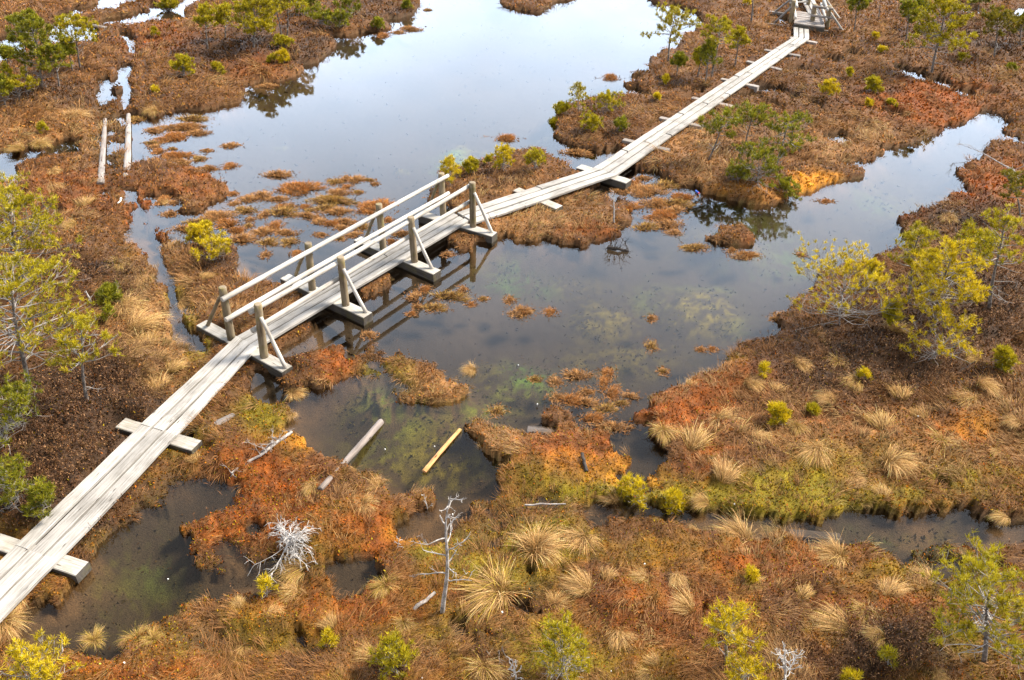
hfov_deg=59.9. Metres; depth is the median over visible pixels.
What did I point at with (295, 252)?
grass islet
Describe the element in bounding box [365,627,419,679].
pine bush
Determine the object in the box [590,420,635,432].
grass islet
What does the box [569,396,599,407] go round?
grass islet
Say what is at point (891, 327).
grass tussock
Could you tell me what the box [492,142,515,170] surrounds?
pine bush
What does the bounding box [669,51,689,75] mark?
pine tree
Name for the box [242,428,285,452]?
dead bush
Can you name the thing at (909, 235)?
pine tree
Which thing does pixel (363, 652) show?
grass tussock
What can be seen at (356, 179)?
grass islet
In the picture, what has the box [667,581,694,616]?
grass tussock
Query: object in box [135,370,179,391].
grass tussock
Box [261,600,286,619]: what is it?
grass tussock
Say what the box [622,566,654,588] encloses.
grass tussock
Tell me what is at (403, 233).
grass islet
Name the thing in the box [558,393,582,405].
grass islet
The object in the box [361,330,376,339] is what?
grass islet
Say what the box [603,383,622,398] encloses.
grass islet
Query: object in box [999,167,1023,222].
pine tree
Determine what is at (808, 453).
grass tussock
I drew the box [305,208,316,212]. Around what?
grass islet
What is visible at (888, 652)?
pine bush
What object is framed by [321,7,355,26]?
pine bush
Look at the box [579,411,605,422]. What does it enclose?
grass islet
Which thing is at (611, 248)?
fallen branch
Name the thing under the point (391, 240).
grass islet
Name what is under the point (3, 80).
pine tree
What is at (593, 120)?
pine bush
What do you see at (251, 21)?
pine tree
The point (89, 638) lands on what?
grass tussock
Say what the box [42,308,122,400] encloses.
pine tree
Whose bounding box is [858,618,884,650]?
grass tussock
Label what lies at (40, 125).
pine bush
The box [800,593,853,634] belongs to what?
grass tussock
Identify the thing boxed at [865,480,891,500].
grass tussock
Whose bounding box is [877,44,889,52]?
pine bush
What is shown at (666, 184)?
grass islet
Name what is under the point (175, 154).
grass islet
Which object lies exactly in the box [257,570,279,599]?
pine bush
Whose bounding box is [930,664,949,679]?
grass tussock
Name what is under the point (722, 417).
grass tussock
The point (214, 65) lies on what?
pine bush
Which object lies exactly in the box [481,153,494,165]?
pine bush
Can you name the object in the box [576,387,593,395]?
grass islet
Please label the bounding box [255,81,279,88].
grass islet
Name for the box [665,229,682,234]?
grass islet
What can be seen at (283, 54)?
pine bush
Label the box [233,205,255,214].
grass islet
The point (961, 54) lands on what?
pine bush
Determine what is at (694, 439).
grass tussock
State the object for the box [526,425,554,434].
sunken board
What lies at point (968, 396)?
grass tussock
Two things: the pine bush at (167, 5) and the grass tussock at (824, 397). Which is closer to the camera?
the grass tussock at (824, 397)
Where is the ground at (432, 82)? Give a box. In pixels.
[0,0,1023,679]
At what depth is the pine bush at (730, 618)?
10.98 m
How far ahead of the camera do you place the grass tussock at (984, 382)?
16.29 m
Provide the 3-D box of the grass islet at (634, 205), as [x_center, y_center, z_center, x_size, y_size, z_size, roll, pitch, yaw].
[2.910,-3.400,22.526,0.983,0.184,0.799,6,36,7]
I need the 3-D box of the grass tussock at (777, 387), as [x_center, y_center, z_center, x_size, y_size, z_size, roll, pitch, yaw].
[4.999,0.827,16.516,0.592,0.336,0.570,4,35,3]
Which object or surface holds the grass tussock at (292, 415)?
on the water
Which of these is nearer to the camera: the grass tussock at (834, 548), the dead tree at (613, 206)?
the grass tussock at (834, 548)
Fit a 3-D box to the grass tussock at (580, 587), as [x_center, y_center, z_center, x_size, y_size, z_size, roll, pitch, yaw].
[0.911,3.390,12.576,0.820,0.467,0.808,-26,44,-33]
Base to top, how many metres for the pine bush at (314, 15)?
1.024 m
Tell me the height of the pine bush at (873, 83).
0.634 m
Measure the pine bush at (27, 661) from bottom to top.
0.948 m
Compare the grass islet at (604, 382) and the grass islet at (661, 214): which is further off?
the grass islet at (661, 214)
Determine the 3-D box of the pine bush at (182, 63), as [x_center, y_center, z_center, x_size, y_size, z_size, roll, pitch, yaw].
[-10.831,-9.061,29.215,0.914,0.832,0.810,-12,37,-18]
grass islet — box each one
[130,115,145,123]
[141,127,163,134]
[143,140,159,144]
[148,144,160,148]
[150,147,165,154]
[151,195,173,205]
[152,129,190,142]
[153,121,206,130]
[157,150,196,159]
[161,210,177,216]
[167,200,180,204]
[169,223,191,233]
[170,158,190,164]
[172,113,208,121]
[181,216,215,224]
[183,128,213,136]
[190,155,206,161]
[199,164,219,170]
[199,209,238,220]
[212,216,241,229]
[219,142,241,148]
[221,161,239,169]
[225,225,246,233]
[228,191,236,195]
[228,200,238,205]
[230,232,258,244]
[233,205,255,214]
[236,193,259,203]
[249,226,275,236]
[251,190,273,201]
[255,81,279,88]
[255,236,278,245]
[256,209,269,219]
[259,250,268,257]
[260,169,292,178]
[264,194,288,201]
[265,206,297,216]
[267,220,281,229]
[270,180,326,196]
[273,227,299,235]
[279,236,299,246]
[283,202,294,208]
[292,211,318,219]
[292,249,302,257]
[304,194,361,205]
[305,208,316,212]
[311,216,326,224]
[315,202,336,210]
[316,231,326,236]
[320,207,353,215]
[321,220,338,226]
[325,187,349,196]
[326,178,341,184]
[333,216,355,225]
[334,224,348,229]
[338,174,348,182]
[341,184,350,188]
[343,230,364,237]
[347,173,365,183]
[355,197,394,214]
[357,223,368,229]
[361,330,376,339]
[377,32,389,38]
[384,217,392,222]
[387,238,395,245]
[391,30,404,33]
[392,230,408,237]
[400,24,423,31]
[407,292,420,300]
[418,285,430,292]
[420,301,446,311]
[428,289,470,301]
[442,250,452,256]
[487,404,504,414]
[495,134,517,141]
[503,296,514,302]
[505,304,534,318]
[529,375,538,381]
[545,307,554,316]
[548,392,565,403]
[549,376,563,384]
[558,148,593,157]
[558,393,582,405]
[563,368,594,381]
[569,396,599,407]
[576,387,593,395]
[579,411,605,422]
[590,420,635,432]
[592,401,617,412]
[599,375,610,391]
[601,367,615,378]
[603,73,618,80]
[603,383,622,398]
[612,188,623,193]
[612,400,629,405]
[616,201,644,213]
[620,392,639,400]
[625,183,669,197]
[628,178,642,187]
[630,221,659,230]
[633,175,651,180]
[637,196,667,209]
[642,208,678,222]
[645,340,656,348]
[650,218,683,230]
[651,178,678,188]
[654,196,694,207]
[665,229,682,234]
[666,205,686,214]
[669,190,697,200]
[679,242,710,251]
[727,250,762,260]
[768,311,780,321]
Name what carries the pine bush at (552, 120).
on the ground at (432, 82)
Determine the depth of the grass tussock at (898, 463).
14.69 m
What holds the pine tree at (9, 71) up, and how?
on the ground at (432, 82)
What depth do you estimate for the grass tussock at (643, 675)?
11.47 m
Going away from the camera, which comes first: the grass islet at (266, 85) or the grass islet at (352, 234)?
the grass islet at (352, 234)
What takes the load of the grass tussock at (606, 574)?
on the ground at (432, 82)
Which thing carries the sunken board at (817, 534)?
in the water
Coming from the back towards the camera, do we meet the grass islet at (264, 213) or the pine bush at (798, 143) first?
the pine bush at (798, 143)
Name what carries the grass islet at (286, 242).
on the water
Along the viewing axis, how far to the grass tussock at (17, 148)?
24.40 m
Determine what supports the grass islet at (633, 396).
on the water
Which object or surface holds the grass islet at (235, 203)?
on the water
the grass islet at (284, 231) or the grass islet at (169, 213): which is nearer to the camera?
the grass islet at (284, 231)
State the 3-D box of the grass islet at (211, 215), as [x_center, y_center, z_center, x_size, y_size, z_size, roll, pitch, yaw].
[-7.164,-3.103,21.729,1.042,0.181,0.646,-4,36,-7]
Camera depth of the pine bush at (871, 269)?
18.97 m
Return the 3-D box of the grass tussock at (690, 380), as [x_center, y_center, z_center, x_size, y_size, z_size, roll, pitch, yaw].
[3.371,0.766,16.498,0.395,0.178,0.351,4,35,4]
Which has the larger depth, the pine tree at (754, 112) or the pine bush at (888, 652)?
the pine tree at (754, 112)
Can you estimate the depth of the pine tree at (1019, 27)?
33.17 m
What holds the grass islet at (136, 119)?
on the water
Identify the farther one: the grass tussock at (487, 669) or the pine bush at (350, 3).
the pine bush at (350, 3)
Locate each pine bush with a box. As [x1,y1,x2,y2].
[0,628,86,679]
[35,119,48,132]
[94,279,123,306]
[99,302,117,321]
[150,25,160,36]
[150,84,160,91]
[153,0,179,16]
[168,53,195,75]
[184,219,214,243]
[189,228,231,260]
[210,60,219,70]
[216,62,225,73]
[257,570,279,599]
[266,53,278,62]
[269,32,294,47]
[274,47,290,63]
[295,0,321,13]
[300,0,338,27]
[316,625,339,648]
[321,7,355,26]
[332,0,360,15]
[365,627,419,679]
[369,16,384,29]
[400,0,413,8]
[439,153,462,184]
[461,156,478,173]
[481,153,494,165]
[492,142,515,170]
[522,146,546,168]
[532,607,592,679]
[548,116,557,126]
[552,100,572,113]
[563,81,589,112]
[578,110,603,131]
[592,88,625,112]
[613,113,629,131]
[614,470,649,510]
[653,90,661,100]
[661,485,686,514]
[662,73,670,83]
[701,595,768,665]
[720,645,774,679]
[725,161,751,180]
[730,136,791,194]
[742,0,751,4]
[744,563,759,585]
[758,360,771,378]
[764,399,791,426]
[773,173,802,200]
[789,141,800,149]
[805,402,822,416]
[818,76,841,96]
[838,666,864,679]
[846,67,854,77]
[855,365,874,381]
[863,96,873,106]
[864,74,883,93]
[864,258,888,284]
[872,31,880,38]
[876,643,898,668]
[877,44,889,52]
[881,297,904,325]
[886,97,898,107]
[957,51,971,60]
[991,344,1021,373]
[1004,62,1019,70]
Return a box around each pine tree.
[0,43,14,64]
[0,60,40,99]
[0,72,16,106]
[0,169,82,288]
[0,239,95,387]
[0,369,53,449]
[0,451,45,512]
[4,11,33,77]
[5,7,65,88]
[18,479,55,519]
[37,42,73,85]
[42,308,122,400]
[51,11,98,67]
[60,34,76,70]
[192,1,217,48]
[209,0,231,36]
[228,0,282,47]
[259,0,295,34]
[270,0,308,35]
[639,1,700,60]
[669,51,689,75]
[691,45,712,76]
[697,106,743,159]
[698,13,735,77]
[698,38,722,82]
[729,25,751,65]
[731,98,775,141]
[756,109,818,167]
[783,231,908,331]
[846,0,871,30]
[882,219,944,302]
[890,235,992,339]
[892,298,983,370]
[898,0,919,39]
[900,0,977,72]
[914,0,931,23]
[915,529,1023,678]
[949,217,1007,275]
[965,0,978,12]
[969,0,991,14]
[973,203,1023,307]
[980,4,1021,56]
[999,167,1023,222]
[1007,10,1023,44]
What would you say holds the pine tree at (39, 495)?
on the ground at (432, 82)
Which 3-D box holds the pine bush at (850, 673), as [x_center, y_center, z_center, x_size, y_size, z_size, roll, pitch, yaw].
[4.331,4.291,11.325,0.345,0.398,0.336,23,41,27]
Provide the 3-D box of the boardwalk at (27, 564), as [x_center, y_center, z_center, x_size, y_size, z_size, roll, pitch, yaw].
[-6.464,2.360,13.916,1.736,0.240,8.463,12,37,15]
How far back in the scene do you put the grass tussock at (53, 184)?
22.44 m
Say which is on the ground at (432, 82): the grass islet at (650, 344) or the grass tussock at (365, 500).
the grass tussock at (365, 500)
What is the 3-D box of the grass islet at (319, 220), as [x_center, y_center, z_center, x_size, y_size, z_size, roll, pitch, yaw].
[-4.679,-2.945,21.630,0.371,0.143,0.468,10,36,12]
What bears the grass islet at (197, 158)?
on the water
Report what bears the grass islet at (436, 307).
on the water
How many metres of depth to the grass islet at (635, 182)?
23.65 m
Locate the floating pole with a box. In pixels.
[422,428,461,472]
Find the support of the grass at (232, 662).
on the ground at (432, 82)
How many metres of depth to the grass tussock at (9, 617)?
11.87 m
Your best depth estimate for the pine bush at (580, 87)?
27.09 m
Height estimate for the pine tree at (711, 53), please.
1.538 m
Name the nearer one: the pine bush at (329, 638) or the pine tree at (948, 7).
the pine bush at (329, 638)
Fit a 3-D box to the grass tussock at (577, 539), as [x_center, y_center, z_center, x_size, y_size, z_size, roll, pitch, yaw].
[1.008,2.951,13.261,0.814,0.345,0.958,-23,42,-30]
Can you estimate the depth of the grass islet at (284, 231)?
21.07 m
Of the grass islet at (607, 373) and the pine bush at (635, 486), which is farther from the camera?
the grass islet at (607, 373)
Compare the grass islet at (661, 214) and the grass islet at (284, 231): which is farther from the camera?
the grass islet at (661, 214)
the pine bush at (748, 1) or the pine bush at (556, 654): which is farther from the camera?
the pine bush at (748, 1)
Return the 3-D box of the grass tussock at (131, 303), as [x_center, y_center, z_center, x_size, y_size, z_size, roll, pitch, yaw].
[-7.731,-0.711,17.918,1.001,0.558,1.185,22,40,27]
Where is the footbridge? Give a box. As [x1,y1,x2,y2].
[196,172,496,379]
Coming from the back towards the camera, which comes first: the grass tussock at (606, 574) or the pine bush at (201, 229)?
the pine bush at (201, 229)
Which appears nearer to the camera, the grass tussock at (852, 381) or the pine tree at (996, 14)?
the grass tussock at (852, 381)
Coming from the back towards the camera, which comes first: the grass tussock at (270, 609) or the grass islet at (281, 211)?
the grass islet at (281, 211)
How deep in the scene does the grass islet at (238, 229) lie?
21.11 m
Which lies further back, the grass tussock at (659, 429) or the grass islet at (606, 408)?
the grass islet at (606, 408)
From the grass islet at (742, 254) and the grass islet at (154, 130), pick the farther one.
the grass islet at (154, 130)
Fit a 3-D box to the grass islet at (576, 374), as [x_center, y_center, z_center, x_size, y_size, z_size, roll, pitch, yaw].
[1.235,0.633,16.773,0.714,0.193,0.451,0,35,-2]
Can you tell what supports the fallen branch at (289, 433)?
on the ground at (432, 82)
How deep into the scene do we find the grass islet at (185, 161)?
24.21 m
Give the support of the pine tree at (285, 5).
on the ground at (432, 82)
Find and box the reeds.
[26,7,1014,659]
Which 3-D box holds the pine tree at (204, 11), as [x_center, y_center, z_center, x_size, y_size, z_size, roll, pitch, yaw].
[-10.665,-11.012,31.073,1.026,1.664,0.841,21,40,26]
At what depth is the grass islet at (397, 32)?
34.24 m
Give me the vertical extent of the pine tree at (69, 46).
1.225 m
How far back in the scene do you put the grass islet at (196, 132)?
25.83 m
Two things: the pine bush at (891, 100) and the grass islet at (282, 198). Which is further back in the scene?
the pine bush at (891, 100)
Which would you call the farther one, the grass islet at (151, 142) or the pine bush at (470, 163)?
the grass islet at (151, 142)
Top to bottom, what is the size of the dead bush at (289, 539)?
0.801 m
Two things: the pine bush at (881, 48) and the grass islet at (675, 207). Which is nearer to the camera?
the grass islet at (675, 207)
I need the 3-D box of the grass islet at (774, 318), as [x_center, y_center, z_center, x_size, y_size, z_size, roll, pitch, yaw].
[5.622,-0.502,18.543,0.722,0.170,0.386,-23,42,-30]
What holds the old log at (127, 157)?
on the water
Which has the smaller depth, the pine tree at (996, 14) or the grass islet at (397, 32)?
the pine tree at (996, 14)
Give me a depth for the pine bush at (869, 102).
28.32 m
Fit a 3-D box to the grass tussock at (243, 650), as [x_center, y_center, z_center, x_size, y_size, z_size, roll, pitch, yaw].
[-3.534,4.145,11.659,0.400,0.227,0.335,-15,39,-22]
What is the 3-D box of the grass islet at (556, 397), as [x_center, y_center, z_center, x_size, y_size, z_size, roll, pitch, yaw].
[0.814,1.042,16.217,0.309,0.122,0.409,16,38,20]
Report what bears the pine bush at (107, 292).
on the ground at (432, 82)
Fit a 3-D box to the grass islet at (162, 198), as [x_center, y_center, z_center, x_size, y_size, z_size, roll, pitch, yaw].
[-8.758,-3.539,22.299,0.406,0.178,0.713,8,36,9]
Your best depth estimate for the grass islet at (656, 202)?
22.69 m
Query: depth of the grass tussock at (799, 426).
15.43 m
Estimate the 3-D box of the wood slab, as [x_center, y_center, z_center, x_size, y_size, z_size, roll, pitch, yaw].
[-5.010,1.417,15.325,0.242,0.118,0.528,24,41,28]
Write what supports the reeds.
on the water
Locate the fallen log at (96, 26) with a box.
[87,24,106,27]
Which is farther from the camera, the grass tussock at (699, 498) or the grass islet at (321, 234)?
the grass islet at (321, 234)
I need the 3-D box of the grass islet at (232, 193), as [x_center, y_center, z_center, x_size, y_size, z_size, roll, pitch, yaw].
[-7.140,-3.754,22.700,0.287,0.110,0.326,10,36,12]
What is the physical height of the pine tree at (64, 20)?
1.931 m
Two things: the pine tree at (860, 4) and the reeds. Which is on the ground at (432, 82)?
the pine tree at (860, 4)
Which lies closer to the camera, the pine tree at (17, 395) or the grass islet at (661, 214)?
the pine tree at (17, 395)
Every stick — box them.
[413,591,435,609]
[525,503,565,505]
[580,452,587,470]
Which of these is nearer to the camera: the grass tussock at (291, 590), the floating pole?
the grass tussock at (291, 590)
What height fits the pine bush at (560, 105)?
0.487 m
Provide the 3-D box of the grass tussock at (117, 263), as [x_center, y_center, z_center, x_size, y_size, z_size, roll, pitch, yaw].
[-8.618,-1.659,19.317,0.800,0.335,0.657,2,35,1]
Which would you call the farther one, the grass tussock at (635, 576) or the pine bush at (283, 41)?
the pine bush at (283, 41)
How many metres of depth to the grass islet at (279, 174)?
23.64 m
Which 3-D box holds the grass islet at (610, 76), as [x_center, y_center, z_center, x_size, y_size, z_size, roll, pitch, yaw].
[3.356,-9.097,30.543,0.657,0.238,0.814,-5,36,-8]
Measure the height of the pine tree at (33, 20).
2.465 m
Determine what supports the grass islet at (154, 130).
on the water
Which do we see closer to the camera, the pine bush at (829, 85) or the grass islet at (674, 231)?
the grass islet at (674, 231)
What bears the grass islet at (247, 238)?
on the water
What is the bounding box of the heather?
[0,0,1023,679]
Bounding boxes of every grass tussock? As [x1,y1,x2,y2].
[0,138,24,153]
[0,605,31,644]
[29,136,52,149]
[46,180,64,191]
[47,167,61,174]
[57,104,92,119]
[57,215,76,229]
[69,194,98,206]
[73,623,106,651]
[105,253,125,270]
[110,291,155,320]
[113,621,152,647]
[120,324,163,346]
[126,305,176,333]
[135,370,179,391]
[137,274,152,283]
[139,622,165,647]
[141,103,159,117]
[164,354,191,372]
[175,297,189,310]
[184,450,200,462]
[199,271,218,278]
[228,593,245,608]
[234,645,252,659]
[260,548,312,589]
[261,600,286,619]
[274,574,306,603]
[283,411,297,422]
[285,388,308,401]
[298,480,317,498]
[310,611,337,629]
[351,490,381,515]
[351,640,376,662]
[362,569,402,599]
[366,472,382,491]
[387,616,417,632]
[449,554,531,623]
[458,359,477,378]
[460,648,509,679]
[500,516,578,574]
[544,586,571,612]
[556,566,600,602]
[557,516,609,561]
[597,483,620,506]
[600,566,622,580]
[604,627,637,654]
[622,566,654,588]
[629,660,656,679]
[641,648,659,666]
[644,418,684,446]
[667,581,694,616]
[668,571,688,590]
[676,420,716,451]
[686,378,698,384]
[690,487,709,510]
[702,404,745,434]
[704,506,762,549]
[709,453,746,484]
[744,373,772,393]
[746,575,766,590]
[751,428,776,441]
[768,380,785,393]
[785,418,811,435]
[792,354,813,371]
[793,437,841,471]
[795,580,815,598]
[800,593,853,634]
[809,530,854,572]
[810,386,836,406]
[826,354,848,368]
[834,371,862,392]
[846,596,886,627]
[850,467,865,484]
[858,404,896,429]
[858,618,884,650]
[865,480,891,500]
[873,571,913,601]
[875,441,922,480]
[881,378,914,400]
[883,321,912,333]
[907,562,932,587]
[908,406,929,418]
[923,425,960,456]
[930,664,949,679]
[939,212,957,222]
[944,386,986,407]
[962,345,982,362]
[975,372,1002,397]
[986,509,1010,528]
[987,445,1012,463]
[998,413,1021,430]
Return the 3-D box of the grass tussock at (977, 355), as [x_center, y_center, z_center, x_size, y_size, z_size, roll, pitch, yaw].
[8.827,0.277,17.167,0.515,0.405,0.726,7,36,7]
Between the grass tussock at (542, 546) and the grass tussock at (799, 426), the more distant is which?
the grass tussock at (799, 426)
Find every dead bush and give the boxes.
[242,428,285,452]
[246,514,321,583]
[506,656,523,679]
[771,641,804,679]
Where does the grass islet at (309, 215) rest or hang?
on the water
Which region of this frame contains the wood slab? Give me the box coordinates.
[214,413,234,424]
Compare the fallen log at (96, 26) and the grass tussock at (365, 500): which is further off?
the fallen log at (96, 26)
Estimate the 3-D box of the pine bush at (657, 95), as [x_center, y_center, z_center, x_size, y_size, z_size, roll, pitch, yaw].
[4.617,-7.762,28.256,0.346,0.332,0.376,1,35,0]
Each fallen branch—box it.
[222,429,292,475]
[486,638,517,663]
[604,233,631,256]
[954,142,1023,182]
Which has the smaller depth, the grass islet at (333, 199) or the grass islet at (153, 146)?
the grass islet at (333, 199)
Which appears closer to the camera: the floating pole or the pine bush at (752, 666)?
the pine bush at (752, 666)
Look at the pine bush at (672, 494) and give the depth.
13.91 m
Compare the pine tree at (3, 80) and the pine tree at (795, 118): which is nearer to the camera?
the pine tree at (795, 118)
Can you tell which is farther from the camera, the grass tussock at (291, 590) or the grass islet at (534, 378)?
the grass islet at (534, 378)
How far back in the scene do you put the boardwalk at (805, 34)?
34.55 m
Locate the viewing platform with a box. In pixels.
[768,0,842,31]
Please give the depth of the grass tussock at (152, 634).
11.76 m
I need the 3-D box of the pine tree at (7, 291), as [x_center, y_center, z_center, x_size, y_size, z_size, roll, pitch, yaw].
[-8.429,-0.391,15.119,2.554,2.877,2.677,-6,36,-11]
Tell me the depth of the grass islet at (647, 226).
21.68 m
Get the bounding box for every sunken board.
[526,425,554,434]
[789,529,841,540]
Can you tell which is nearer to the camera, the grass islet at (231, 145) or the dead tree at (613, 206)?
the dead tree at (613, 206)
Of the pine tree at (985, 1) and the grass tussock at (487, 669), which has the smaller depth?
the grass tussock at (487, 669)
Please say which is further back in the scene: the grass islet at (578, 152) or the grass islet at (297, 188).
the grass islet at (578, 152)
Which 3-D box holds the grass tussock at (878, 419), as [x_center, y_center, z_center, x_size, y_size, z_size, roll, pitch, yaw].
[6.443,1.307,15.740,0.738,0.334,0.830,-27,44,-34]
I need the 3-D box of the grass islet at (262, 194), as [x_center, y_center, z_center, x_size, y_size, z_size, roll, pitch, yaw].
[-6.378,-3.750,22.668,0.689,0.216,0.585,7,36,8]
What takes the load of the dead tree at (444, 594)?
on the ground at (432, 82)
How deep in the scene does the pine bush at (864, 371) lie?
16.32 m
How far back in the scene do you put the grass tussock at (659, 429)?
15.21 m
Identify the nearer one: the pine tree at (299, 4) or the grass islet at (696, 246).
the grass islet at (696, 246)
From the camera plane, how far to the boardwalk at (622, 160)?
27.09 m
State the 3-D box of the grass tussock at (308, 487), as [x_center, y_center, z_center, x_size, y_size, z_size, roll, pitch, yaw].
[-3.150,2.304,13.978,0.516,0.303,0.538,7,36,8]
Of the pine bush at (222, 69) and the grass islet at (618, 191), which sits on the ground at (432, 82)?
the pine bush at (222, 69)
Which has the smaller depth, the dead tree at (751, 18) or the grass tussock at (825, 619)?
the grass tussock at (825, 619)
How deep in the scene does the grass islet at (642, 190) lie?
23.28 m
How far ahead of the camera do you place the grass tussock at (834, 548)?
13.16 m
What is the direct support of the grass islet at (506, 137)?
on the water
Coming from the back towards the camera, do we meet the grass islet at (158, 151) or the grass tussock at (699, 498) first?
the grass islet at (158, 151)
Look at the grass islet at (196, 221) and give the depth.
21.39 m
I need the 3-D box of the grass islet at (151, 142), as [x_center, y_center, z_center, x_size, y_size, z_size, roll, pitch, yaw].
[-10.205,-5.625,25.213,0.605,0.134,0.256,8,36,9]
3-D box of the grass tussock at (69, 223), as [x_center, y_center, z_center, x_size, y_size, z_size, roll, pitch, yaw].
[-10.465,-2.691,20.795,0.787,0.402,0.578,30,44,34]
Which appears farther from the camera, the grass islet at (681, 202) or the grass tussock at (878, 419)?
the grass islet at (681, 202)
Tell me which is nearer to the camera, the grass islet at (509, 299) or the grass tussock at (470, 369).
the grass tussock at (470, 369)
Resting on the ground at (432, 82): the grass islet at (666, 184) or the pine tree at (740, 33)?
the pine tree at (740, 33)
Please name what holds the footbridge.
on the ground at (432, 82)
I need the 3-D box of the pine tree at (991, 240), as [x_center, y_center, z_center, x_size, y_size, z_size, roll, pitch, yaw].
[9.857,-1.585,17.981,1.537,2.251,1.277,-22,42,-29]
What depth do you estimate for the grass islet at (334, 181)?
23.40 m
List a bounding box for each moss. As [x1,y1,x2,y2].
[0,0,1023,679]
[1,0,1023,655]
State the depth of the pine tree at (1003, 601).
10.98 m
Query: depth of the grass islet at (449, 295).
18.94 m
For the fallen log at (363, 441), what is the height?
0.323 m
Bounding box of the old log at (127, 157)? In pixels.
[123,113,130,176]
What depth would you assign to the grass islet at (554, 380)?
16.64 m
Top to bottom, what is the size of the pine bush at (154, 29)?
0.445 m
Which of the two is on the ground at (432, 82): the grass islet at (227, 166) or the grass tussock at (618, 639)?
the grass tussock at (618, 639)
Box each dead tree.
[410,494,472,613]
[609,190,616,222]
[750,0,753,23]
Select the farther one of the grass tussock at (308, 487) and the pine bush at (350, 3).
the pine bush at (350, 3)
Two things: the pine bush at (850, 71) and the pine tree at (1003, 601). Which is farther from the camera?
the pine bush at (850, 71)
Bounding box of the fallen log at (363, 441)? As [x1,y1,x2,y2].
[318,419,383,490]
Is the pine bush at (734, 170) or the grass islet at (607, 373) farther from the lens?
the pine bush at (734, 170)
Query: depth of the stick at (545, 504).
13.89 m
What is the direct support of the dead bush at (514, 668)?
on the ground at (432, 82)
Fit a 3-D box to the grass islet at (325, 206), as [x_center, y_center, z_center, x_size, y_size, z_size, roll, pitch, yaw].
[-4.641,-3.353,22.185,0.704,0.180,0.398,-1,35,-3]
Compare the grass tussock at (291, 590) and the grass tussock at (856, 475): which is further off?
the grass tussock at (856, 475)
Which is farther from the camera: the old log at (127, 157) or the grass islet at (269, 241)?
the old log at (127, 157)
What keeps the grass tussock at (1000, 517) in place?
on the ground at (432, 82)
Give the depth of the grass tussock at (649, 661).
11.65 m
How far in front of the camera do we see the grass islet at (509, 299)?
18.89 m
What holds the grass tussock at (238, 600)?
on the ground at (432, 82)
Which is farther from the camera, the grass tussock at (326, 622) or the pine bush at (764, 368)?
the pine bush at (764, 368)
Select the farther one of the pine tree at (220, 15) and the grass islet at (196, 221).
the pine tree at (220, 15)
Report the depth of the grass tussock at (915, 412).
15.74 m
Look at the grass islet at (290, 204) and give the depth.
22.22 m
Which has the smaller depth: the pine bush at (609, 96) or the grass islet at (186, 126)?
the grass islet at (186, 126)
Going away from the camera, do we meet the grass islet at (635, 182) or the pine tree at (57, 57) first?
the grass islet at (635, 182)
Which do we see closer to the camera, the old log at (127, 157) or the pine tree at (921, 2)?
the old log at (127, 157)
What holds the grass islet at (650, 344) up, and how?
on the water
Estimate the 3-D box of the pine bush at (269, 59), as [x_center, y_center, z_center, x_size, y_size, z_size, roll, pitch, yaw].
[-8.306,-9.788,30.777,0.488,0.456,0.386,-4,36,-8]
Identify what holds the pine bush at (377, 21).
on the ground at (432, 82)
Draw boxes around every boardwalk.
[0,336,256,622]
[457,167,615,223]
[576,36,816,190]
[793,24,808,37]
[802,0,821,14]
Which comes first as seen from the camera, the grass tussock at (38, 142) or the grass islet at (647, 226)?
the grass islet at (647, 226)
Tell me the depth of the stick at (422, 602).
12.30 m
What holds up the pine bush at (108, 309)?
on the ground at (432, 82)
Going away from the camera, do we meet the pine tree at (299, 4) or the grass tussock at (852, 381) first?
the grass tussock at (852, 381)
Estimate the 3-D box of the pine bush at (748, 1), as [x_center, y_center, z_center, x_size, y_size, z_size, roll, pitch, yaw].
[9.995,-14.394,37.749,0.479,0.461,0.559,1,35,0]
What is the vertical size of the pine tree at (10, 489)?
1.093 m
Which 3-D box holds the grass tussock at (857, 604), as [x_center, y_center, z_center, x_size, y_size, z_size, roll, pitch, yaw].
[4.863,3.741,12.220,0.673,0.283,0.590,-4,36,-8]
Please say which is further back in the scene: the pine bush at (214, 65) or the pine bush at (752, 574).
the pine bush at (214, 65)
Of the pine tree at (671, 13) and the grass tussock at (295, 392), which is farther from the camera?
the pine tree at (671, 13)
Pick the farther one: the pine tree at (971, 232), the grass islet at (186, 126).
the grass islet at (186, 126)
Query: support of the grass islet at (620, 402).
on the water
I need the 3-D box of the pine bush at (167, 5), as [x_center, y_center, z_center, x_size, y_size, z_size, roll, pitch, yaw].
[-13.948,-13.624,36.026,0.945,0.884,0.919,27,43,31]
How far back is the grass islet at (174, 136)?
25.48 m
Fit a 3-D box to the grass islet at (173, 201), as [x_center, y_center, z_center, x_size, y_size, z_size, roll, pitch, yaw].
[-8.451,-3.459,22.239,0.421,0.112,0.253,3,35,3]
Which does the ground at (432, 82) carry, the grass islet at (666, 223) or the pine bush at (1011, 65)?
the pine bush at (1011, 65)
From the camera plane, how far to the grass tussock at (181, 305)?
18.45 m
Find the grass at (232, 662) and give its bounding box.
[0,0,1023,679]
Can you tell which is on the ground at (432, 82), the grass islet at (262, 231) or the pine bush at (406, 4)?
the pine bush at (406, 4)
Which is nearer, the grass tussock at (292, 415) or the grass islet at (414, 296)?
the grass tussock at (292, 415)
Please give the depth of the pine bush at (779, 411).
15.38 m

